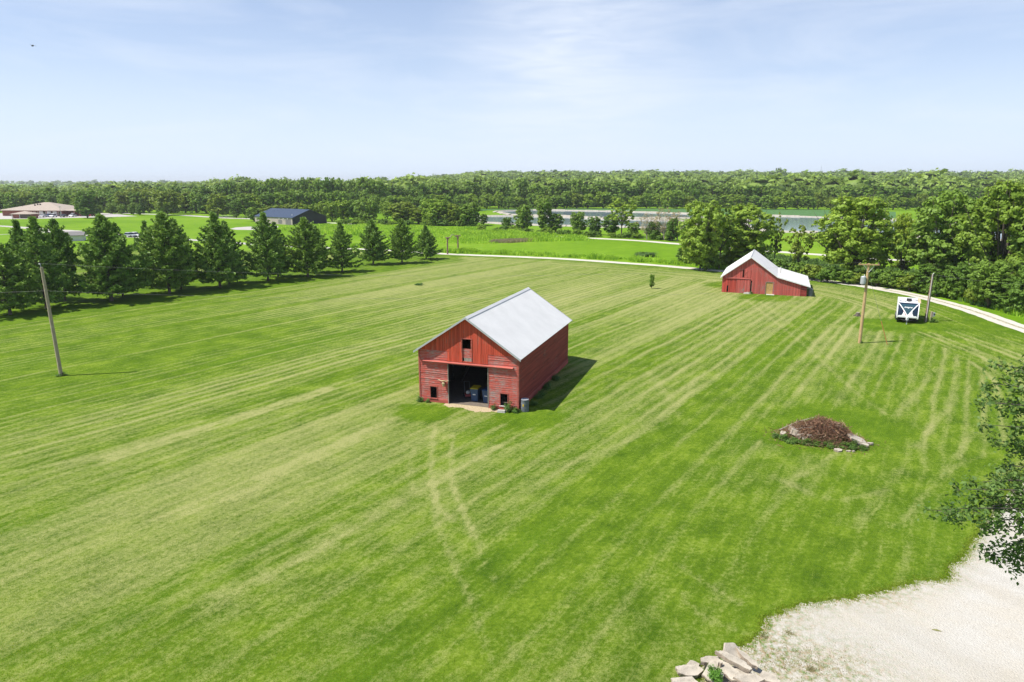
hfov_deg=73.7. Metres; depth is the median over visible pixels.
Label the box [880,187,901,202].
tree
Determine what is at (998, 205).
tree
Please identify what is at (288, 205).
tree
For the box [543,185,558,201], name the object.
tree
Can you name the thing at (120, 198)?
tree
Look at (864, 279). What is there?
utility pole
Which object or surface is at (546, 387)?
weed
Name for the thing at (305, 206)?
tree
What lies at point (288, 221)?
garage door
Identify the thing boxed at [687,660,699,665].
stone slab
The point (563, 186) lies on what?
tree
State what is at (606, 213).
pond
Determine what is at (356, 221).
bush
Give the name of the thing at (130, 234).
parked car
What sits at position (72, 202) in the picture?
tree
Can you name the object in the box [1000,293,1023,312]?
bush
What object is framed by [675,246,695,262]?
bush
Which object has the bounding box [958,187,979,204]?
tree
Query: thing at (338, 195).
tree
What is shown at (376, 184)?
tree
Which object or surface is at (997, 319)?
driveway
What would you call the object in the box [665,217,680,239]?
tree
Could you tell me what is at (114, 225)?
pine tree
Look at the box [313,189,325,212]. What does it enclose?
tree
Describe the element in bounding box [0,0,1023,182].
sky
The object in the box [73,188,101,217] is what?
tree
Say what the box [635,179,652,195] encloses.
tree
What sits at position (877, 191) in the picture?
tree
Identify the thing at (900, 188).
tree
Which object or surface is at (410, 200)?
tree
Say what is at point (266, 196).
tree
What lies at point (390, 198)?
tree
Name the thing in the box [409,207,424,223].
tree
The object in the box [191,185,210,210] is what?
tree
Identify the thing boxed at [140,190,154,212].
tree
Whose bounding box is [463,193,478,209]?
tree
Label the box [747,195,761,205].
tree
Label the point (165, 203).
tree
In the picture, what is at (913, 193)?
tree
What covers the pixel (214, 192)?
tree
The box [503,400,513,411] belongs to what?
weed
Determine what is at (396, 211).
tree
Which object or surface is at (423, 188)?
tree
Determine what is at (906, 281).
bush
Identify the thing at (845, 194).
tree
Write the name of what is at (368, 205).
tree
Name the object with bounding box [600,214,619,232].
tree
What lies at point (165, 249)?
pine tree
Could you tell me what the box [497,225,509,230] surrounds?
bush
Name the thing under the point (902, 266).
tree
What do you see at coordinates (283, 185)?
tree
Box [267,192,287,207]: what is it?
tree
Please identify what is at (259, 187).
tree
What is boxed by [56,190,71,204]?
tree
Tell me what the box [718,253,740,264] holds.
bush
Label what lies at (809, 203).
tree
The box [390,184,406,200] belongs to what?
tree
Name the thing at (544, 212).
tree
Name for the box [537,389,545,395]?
weed
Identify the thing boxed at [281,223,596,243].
tall grass
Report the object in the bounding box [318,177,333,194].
tree
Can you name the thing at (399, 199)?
tree
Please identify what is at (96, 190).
tree
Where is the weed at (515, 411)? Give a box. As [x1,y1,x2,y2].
[509,408,521,413]
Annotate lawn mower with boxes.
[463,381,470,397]
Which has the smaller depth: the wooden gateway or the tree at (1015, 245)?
the tree at (1015, 245)
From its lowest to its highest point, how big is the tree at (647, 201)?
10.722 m
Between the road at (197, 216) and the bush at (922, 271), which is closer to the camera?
the bush at (922, 271)
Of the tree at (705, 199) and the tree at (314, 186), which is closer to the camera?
the tree at (314, 186)
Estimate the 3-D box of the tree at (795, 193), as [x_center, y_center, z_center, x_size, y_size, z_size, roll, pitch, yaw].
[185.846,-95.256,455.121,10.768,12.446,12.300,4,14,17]
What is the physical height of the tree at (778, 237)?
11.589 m
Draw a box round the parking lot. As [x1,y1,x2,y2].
[0,213,130,218]
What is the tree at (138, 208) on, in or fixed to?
on the ground at (619, 248)
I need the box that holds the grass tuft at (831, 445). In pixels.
[821,439,836,447]
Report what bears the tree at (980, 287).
on the ground at (619, 248)
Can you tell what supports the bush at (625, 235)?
on the ground at (619, 248)
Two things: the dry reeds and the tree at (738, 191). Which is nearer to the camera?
the dry reeds
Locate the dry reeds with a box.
[490,238,531,242]
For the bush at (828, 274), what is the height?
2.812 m
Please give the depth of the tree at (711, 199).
423.23 m
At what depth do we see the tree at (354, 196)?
361.21 m
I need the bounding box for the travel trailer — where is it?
[895,297,920,324]
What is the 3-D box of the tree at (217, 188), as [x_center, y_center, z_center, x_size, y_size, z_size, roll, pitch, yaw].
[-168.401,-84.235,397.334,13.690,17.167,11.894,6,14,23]
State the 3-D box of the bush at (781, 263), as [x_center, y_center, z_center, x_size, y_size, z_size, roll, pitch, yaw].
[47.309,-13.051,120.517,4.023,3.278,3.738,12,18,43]
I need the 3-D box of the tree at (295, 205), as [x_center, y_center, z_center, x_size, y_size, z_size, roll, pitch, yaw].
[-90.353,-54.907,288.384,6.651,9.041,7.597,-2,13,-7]
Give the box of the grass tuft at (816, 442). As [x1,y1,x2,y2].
[807,439,823,447]
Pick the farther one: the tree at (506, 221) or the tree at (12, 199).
the tree at (12, 199)
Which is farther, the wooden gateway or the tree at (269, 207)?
the tree at (269, 207)
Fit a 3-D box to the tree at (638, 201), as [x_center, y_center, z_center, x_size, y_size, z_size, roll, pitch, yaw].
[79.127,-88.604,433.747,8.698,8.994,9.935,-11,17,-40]
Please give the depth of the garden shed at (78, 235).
192.23 m
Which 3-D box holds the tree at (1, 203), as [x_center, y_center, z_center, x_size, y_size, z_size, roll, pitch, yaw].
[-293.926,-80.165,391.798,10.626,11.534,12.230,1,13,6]
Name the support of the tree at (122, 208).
on the ground at (619, 248)
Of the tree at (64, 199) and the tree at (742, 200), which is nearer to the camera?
the tree at (64, 199)
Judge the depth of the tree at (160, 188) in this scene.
404.73 m
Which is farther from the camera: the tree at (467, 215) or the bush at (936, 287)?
the tree at (467, 215)
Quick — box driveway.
[349,248,1023,332]
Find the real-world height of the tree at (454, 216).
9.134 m
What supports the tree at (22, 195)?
on the ground at (619, 248)
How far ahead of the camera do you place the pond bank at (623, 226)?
292.56 m
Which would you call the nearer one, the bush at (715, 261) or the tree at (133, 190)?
the bush at (715, 261)
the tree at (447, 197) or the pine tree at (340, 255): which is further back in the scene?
the tree at (447, 197)
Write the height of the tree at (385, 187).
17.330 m
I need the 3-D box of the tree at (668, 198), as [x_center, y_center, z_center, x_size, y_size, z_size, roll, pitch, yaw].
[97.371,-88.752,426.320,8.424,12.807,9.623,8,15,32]
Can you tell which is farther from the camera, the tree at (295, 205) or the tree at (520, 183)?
the tree at (520, 183)
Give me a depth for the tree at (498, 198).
423.69 m
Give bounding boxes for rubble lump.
[790,428,800,435]
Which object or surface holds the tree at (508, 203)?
on the ground at (619, 248)
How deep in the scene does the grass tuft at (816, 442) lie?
42.57 m
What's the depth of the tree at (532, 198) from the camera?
430.97 m
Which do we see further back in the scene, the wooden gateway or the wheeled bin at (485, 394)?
the wooden gateway
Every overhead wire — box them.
[40,262,858,275]
[64,285,860,298]
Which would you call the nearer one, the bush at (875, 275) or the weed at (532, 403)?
the weed at (532, 403)
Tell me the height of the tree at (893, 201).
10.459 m
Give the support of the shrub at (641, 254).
on the ground at (619, 248)
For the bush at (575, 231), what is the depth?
208.69 m
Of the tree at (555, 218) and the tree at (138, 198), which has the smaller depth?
the tree at (555, 218)
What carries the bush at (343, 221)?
on the ground at (619, 248)
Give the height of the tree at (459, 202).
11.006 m
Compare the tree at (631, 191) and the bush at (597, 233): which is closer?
the bush at (597, 233)
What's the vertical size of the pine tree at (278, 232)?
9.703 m
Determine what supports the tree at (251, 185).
on the ground at (619, 248)
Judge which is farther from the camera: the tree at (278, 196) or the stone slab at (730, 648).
the tree at (278, 196)
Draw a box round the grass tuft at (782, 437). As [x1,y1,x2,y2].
[775,434,788,440]
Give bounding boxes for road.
[0,225,329,247]
[123,213,249,218]
[327,222,909,260]
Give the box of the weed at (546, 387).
[543,383,549,390]
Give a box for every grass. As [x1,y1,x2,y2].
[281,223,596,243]
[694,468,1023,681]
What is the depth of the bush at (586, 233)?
207.19 m
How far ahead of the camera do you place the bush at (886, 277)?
105.13 m
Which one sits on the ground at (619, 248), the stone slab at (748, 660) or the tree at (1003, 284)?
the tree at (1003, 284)
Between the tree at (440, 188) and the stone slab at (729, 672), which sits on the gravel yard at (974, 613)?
the stone slab at (729, 672)
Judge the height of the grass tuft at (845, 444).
0.405 m
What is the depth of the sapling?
105.32 m
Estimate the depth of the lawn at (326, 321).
38.81 m
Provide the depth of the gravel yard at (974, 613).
24.84 m
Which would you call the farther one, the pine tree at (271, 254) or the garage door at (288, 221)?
the garage door at (288, 221)
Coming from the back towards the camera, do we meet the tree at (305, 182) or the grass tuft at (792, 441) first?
the tree at (305, 182)
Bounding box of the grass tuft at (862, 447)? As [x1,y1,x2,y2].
[859,444,867,451]
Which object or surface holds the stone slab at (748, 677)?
on the gravel yard at (974, 613)
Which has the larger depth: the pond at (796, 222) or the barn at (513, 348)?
the pond at (796, 222)
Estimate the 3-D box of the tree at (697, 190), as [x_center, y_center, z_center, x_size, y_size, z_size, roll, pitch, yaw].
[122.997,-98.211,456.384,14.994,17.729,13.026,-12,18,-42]
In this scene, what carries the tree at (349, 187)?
on the ground at (619, 248)
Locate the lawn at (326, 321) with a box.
[0,251,1023,681]
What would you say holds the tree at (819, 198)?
on the ground at (619, 248)
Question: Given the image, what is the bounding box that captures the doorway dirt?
[444,403,497,411]
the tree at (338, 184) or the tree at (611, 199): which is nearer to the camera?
the tree at (338, 184)
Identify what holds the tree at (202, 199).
on the ground at (619, 248)
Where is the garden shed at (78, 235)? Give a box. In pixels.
[64,231,85,240]
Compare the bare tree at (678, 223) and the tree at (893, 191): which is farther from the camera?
the tree at (893, 191)
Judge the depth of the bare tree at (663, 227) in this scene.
193.84 m
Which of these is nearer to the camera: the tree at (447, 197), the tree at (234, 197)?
the tree at (234, 197)
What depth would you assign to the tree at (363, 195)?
362.24 m
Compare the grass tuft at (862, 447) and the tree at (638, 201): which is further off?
the tree at (638, 201)
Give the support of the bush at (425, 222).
on the ground at (619, 248)
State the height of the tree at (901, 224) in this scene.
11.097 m
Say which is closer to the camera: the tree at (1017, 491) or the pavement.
the tree at (1017, 491)
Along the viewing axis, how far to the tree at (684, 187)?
461.77 m
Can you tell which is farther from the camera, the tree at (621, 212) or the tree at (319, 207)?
the tree at (319, 207)
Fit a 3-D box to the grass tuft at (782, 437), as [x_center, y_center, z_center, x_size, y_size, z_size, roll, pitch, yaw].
[17.265,6.074,43.651,1.098,0.485,0.958,12,17,41]
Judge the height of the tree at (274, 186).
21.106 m
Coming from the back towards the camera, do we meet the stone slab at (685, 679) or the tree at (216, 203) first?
the tree at (216, 203)
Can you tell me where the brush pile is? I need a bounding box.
[756,414,878,456]
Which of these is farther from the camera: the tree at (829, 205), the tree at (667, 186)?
the tree at (667, 186)
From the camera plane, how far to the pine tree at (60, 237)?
92.42 m
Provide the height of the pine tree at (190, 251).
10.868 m
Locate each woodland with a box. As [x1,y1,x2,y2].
[0,168,1023,205]
[0,179,265,185]
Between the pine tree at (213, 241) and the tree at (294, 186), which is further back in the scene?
the tree at (294, 186)
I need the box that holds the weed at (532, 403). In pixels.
[530,399,538,405]
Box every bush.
[336,219,346,223]
[348,219,363,223]
[375,219,390,224]
[385,221,396,224]
[405,220,413,224]
[420,219,430,224]
[436,218,448,225]
[446,221,456,225]
[455,220,468,225]
[468,220,477,225]
[477,224,485,229]
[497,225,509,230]
[519,228,534,231]
[540,227,554,233]
[560,230,569,233]
[572,229,581,234]
[583,231,593,235]
[588,231,601,236]
[606,233,616,236]
[621,232,634,237]
[631,232,641,237]
[656,235,662,239]
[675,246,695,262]
[695,253,720,269]
[707,662,723,681]
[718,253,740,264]
[772,258,789,269]
[786,262,811,273]
[798,264,824,279]
[815,267,841,282]
[835,270,856,283]
[848,270,872,283]
[865,268,892,285]
[879,269,906,287]
[897,272,920,290]
[921,278,944,295]
[939,279,962,298]
[963,287,983,302]
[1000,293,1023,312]
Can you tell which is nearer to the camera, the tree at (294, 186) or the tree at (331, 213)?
the tree at (331, 213)
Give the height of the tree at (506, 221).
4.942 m
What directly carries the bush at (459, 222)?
on the ground at (619, 248)
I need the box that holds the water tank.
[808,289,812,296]
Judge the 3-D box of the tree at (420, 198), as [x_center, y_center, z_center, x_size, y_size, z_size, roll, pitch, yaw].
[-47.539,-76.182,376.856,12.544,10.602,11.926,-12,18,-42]
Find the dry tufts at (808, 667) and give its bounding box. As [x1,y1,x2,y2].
[696,629,877,681]
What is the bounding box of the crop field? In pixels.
[474,208,895,217]
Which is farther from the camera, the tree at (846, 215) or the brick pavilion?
the brick pavilion
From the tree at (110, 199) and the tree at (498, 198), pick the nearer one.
the tree at (110, 199)
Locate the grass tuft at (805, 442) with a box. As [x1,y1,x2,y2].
[796,438,813,445]
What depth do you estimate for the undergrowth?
128.22 m
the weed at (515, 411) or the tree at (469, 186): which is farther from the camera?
the tree at (469, 186)
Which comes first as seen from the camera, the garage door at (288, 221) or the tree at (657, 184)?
the garage door at (288, 221)
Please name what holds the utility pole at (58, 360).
on the lawn at (326, 321)
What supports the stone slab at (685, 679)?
on the lawn at (326, 321)
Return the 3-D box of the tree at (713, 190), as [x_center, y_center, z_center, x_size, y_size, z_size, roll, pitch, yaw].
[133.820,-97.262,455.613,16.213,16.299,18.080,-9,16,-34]
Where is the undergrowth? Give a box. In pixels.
[712,252,1022,313]
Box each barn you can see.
[413,287,571,410]
[720,249,810,295]
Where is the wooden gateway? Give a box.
[445,234,460,253]
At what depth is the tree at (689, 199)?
425.23 m
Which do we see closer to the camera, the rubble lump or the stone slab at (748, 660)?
the stone slab at (748, 660)
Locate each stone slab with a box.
[671,676,697,681]
[675,665,703,677]
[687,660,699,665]
[700,656,719,665]
[702,660,723,681]
[714,659,739,681]
[715,651,752,672]
[723,642,740,658]
[733,673,764,681]
[735,647,757,669]
[735,668,747,673]
[760,670,780,681]
[848,433,865,442]
[855,442,868,446]
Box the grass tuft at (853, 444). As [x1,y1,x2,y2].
[847,441,858,449]
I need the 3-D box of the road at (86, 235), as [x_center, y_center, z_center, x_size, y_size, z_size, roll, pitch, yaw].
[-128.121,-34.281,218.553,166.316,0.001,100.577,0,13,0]
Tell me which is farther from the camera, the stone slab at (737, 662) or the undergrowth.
the undergrowth
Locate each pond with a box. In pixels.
[486,216,683,226]
[502,210,692,216]
[750,215,1001,238]
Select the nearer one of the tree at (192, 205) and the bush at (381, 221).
the bush at (381, 221)
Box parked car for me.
[124,232,135,236]
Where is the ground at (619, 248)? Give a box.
[0,183,1023,324]
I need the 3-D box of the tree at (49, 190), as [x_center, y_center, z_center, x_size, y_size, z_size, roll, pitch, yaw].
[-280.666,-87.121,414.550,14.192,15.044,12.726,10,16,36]
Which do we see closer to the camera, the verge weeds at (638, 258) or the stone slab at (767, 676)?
the stone slab at (767, 676)
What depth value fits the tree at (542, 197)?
425.12 m
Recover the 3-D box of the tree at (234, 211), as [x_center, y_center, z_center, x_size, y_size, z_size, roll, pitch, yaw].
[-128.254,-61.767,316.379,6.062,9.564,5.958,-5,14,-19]
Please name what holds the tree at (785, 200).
on the ground at (619, 248)
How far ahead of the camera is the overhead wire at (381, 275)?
60.58 m
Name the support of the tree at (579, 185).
on the ground at (619, 248)
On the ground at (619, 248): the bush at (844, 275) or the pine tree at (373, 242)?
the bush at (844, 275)
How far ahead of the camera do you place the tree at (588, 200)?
430.34 m
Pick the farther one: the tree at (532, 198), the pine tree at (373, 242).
the tree at (532, 198)
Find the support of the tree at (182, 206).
on the ground at (619, 248)
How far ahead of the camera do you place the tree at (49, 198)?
380.28 m
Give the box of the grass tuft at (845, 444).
[837,441,851,449]
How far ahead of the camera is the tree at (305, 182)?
395.88 m
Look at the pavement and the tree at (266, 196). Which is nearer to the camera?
the pavement
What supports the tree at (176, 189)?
on the ground at (619, 248)
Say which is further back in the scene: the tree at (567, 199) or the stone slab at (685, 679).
the tree at (567, 199)
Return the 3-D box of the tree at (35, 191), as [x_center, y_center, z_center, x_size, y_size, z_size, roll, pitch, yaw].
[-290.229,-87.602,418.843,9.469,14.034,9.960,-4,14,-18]
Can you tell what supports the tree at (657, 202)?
on the ground at (619, 248)
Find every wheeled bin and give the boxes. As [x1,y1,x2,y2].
[470,385,480,400]
[482,386,487,402]
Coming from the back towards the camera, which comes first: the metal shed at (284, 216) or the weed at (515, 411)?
the metal shed at (284, 216)
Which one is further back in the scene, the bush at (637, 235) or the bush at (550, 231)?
the bush at (550, 231)
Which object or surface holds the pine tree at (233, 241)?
on the lawn at (326, 321)
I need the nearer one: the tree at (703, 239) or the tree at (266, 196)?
the tree at (703, 239)
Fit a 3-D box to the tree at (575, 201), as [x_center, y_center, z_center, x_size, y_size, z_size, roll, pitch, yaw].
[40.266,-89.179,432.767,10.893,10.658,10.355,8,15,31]
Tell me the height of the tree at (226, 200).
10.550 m
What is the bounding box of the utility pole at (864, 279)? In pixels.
[858,262,879,342]
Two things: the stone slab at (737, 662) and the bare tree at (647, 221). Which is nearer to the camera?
the stone slab at (737, 662)
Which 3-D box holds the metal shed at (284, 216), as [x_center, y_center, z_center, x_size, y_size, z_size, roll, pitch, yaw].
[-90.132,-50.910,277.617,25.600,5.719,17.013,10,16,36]
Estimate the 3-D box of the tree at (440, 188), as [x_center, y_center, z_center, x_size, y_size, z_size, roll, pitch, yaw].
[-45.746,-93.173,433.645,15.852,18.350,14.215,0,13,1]
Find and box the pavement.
[231,226,277,229]
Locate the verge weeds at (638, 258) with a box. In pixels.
[341,242,1023,317]
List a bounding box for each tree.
[0,192,9,210]
[0,243,40,314]
[1,192,25,208]
[4,219,44,291]
[11,216,74,307]
[16,192,34,205]
[26,194,45,203]
[30,188,45,201]
[36,218,86,301]
[37,186,58,201]
[44,192,57,202]
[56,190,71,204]
[68,191,77,205]
[68,213,155,300]
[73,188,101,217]
[85,187,100,198]
[95,191,117,210]
[98,186,116,200]
[102,223,140,295]
[104,194,126,212]
[105,203,117,213]
[114,189,137,212]
[117,204,126,212]
[126,185,139,200]
[127,190,147,210]
[127,202,137,214]
[133,220,156,287]
[135,205,144,214]
[137,211,204,293]
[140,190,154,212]
[141,187,156,209]
[147,188,182,213]
[154,219,204,288]
[155,186,166,193]
[165,186,181,193]
[176,192,191,212]
[181,188,191,202]
[184,211,248,287]
[185,192,200,212]
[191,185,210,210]
[193,193,209,213]
[201,187,217,196]
[205,191,229,215]
[207,220,250,283]
[213,183,224,194]
[218,181,242,200]
[224,194,233,211]
[228,194,239,207]
[228,198,241,217]
[231,183,251,195]
[236,192,251,215]
[240,211,290,280]
[243,207,260,220]
[244,179,257,199]
[248,195,264,211]
[255,182,273,198]
[258,192,274,207]
[261,221,293,276]
[264,204,282,210]
[265,178,279,204]
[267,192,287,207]
[277,179,288,200]
[280,190,296,207]
[281,202,292,208]
[282,217,336,276]
[285,178,304,199]
[287,189,303,202]
[290,202,303,208]
[298,204,312,210]
[299,177,315,192]
[299,191,319,209]
[302,226,328,268]
[306,179,321,203]
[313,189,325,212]
[313,201,325,215]
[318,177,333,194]
[321,192,335,209]
[323,201,337,221]
[324,221,363,271]
[328,177,342,197]
[332,188,352,209]
[334,199,350,219]
[342,179,355,197]
[347,192,359,205]
[347,200,360,219]
[353,196,379,220]
[354,175,372,197]
[355,219,392,263]
[358,192,376,201]
[362,176,383,197]
[374,182,390,200]
[378,195,396,209]
[379,201,392,218]
[384,185,397,196]
[384,201,415,221]
[388,218,419,262]
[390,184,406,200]
[392,195,404,209]
[403,196,419,207]
[404,185,417,202]
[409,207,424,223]
[413,225,443,258]
[416,183,430,197]
[416,193,435,208]
[418,198,450,224]
[428,180,451,195]
[431,194,444,200]
[438,194,455,204]
[443,202,460,222]
[448,183,463,203]
[453,194,467,206]
[456,200,482,225]
[463,181,477,194]
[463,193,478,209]
[474,181,499,205]
[478,193,493,208]
[480,214,487,224]
[492,191,504,207]
[497,183,510,207]
[501,196,516,208]
[501,217,513,225]
[510,177,528,204]
[512,196,523,207]
[513,204,533,228]
[524,184,546,206]
[526,192,537,207]
[534,194,551,207]
[536,196,552,228]
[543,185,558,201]
[548,212,564,231]
[549,195,563,208]
[553,179,571,195]
[560,190,573,207]
[569,193,583,207]
[569,211,587,232]
[571,176,587,200]
[579,193,598,208]
[582,182,598,203]
[586,215,602,231]
[593,180,610,203]
[594,191,610,207]
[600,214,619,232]
[607,181,630,199]
[607,198,636,233]
[608,196,620,207]
[616,192,630,205]
[618,185,638,204]
[626,222,640,235]
[629,196,643,207]
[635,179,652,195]
[636,213,657,238]
[638,192,654,207]
[645,221,662,236]
[650,181,664,205]
[652,193,663,207]
[653,204,676,239]
[660,188,674,208]
[662,182,676,197]
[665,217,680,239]
[669,211,687,240]
[672,190,685,208]
[676,197,728,269]
[679,182,691,204]
[681,195,696,208]
[685,181,708,201]
[699,194,709,208]
[702,184,726,203]
[707,195,723,205]
[711,207,735,267]
[716,200,778,263]
[719,182,733,204]
[719,194,737,207]
[731,186,746,201]
[733,194,747,206]
[741,184,761,203]
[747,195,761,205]
[752,185,776,202]
[759,195,773,208]
[767,212,788,258]
[770,189,782,197]
[770,195,780,208]
[780,191,792,208]
[784,224,814,264]
[787,190,798,201]
[791,196,806,208]
[797,185,814,199]
[798,195,817,208]
[801,191,903,271]
[811,192,826,208]
[812,188,828,206]
[822,185,840,206]
[824,196,835,209]
[836,191,851,203]
[840,184,857,196]
[854,191,869,196]
[860,182,888,201]
[874,194,886,209]
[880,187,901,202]
[883,220,927,272]
[887,193,903,209]
[888,212,918,263]
[894,185,986,280]
[894,186,909,197]
[896,186,922,205]
[899,197,915,209]
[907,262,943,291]
[911,192,928,207]
[917,354,1023,585]
[919,191,935,200]
[929,184,951,202]
[941,258,987,296]
[953,176,1023,275]
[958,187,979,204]
[968,256,1014,307]
[973,186,987,198]
[989,278,1021,307]
[1004,195,1023,287]
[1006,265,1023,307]
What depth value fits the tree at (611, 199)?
432.26 m
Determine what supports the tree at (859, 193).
on the ground at (619, 248)
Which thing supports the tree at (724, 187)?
on the ground at (619, 248)
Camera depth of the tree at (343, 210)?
290.24 m
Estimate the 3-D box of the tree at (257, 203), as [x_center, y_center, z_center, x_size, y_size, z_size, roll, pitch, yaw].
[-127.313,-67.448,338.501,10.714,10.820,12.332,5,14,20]
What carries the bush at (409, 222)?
on the ground at (619, 248)
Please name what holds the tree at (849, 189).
on the ground at (619, 248)
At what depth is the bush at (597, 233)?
206.39 m
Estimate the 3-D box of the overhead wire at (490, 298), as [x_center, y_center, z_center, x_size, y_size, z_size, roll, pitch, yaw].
[-1.493,-4.649,62.365,74.894,1.778,0.009,-2,13,-9]
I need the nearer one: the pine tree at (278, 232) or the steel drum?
the steel drum
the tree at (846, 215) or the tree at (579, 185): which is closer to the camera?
the tree at (846, 215)
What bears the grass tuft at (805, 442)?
on the lawn at (326, 321)
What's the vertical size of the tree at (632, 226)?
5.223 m
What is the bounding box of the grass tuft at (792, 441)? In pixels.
[785,436,798,444]
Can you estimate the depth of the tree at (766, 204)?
416.92 m
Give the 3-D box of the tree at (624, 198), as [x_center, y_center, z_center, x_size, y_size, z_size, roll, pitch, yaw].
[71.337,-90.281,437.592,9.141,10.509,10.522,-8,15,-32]
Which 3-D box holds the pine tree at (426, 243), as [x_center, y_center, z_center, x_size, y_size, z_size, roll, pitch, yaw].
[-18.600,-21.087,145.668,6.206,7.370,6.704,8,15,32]
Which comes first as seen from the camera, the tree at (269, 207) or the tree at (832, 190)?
the tree at (269, 207)
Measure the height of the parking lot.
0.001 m
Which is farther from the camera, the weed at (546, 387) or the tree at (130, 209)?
the tree at (130, 209)
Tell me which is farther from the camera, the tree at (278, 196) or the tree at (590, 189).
the tree at (590, 189)
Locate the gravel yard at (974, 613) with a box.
[700,483,1023,681]
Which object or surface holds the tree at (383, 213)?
on the ground at (619, 248)
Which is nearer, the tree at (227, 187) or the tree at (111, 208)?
the tree at (111, 208)
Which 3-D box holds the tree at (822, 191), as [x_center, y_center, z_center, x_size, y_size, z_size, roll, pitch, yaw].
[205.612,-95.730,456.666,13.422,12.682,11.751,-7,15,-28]
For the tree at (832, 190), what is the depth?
455.17 m
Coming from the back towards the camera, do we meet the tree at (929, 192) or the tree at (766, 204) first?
the tree at (929, 192)
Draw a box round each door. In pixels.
[285,219,290,224]
[722,278,735,292]
[736,279,749,292]
[744,270,750,277]
[765,282,772,293]
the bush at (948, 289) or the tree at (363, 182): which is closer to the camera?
the bush at (948, 289)
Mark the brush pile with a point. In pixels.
(820, 426)
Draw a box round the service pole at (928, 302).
[924,273,933,321]
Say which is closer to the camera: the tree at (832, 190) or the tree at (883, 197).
the tree at (883, 197)
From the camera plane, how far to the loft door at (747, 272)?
100.59 m
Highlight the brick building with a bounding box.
[1,202,80,215]
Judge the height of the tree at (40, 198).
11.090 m
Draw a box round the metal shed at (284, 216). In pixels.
[255,208,326,224]
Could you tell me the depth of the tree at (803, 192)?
451.94 m
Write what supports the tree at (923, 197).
on the ground at (619, 248)
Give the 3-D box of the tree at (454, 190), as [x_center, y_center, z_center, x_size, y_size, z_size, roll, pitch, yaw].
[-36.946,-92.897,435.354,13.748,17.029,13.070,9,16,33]
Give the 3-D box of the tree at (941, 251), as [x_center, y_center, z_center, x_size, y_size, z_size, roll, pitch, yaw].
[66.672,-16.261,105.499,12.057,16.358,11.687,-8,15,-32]
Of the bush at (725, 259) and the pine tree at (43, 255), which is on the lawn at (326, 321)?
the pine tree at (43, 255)
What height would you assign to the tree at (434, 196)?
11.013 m
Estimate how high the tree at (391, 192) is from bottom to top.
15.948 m
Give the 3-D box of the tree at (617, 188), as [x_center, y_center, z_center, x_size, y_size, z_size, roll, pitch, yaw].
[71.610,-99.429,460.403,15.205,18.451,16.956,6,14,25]
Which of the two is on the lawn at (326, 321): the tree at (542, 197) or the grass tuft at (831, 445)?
the grass tuft at (831, 445)
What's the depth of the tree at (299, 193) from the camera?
346.94 m
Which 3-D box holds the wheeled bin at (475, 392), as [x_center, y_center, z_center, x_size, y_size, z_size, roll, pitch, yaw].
[-2.735,3.938,51.278,0.660,1.087,0.868,4,14,16]
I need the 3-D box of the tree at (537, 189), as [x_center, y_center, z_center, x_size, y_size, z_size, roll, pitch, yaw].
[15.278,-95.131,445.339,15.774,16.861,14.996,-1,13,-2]
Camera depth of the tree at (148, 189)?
409.52 m
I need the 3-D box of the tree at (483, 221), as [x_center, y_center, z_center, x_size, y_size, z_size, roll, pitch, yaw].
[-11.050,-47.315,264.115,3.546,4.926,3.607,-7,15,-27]
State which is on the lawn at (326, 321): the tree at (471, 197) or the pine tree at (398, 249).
the pine tree at (398, 249)
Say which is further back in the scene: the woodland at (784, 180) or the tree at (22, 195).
the woodland at (784, 180)
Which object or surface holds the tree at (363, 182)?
on the ground at (619, 248)
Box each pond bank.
[474,215,702,227]
[493,209,701,218]
[745,215,1000,240]
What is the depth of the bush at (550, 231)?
212.97 m
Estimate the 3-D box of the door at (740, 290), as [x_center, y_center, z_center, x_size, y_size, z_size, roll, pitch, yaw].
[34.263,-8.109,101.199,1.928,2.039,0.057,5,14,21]
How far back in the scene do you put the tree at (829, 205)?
412.90 m
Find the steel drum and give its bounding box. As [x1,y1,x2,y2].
[521,398,528,411]
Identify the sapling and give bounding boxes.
[649,273,654,288]
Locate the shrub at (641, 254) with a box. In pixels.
[634,251,657,256]
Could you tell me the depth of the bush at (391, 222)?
262.30 m
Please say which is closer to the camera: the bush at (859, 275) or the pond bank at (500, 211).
the bush at (859, 275)
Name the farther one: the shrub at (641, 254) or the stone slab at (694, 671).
the shrub at (641, 254)
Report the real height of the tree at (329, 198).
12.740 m
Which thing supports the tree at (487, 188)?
on the ground at (619, 248)
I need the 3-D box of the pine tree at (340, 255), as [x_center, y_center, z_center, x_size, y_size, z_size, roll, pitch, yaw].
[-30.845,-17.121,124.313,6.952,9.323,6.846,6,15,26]
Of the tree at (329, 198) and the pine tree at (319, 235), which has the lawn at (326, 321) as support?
the pine tree at (319, 235)
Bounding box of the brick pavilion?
[11,211,40,217]
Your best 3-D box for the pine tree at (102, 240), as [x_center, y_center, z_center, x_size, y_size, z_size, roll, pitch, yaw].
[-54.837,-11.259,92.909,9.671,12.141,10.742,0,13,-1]
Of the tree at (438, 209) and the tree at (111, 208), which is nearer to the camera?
the tree at (438, 209)
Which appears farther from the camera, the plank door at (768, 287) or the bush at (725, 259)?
the bush at (725, 259)
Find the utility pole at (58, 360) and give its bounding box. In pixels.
[39,263,62,374]

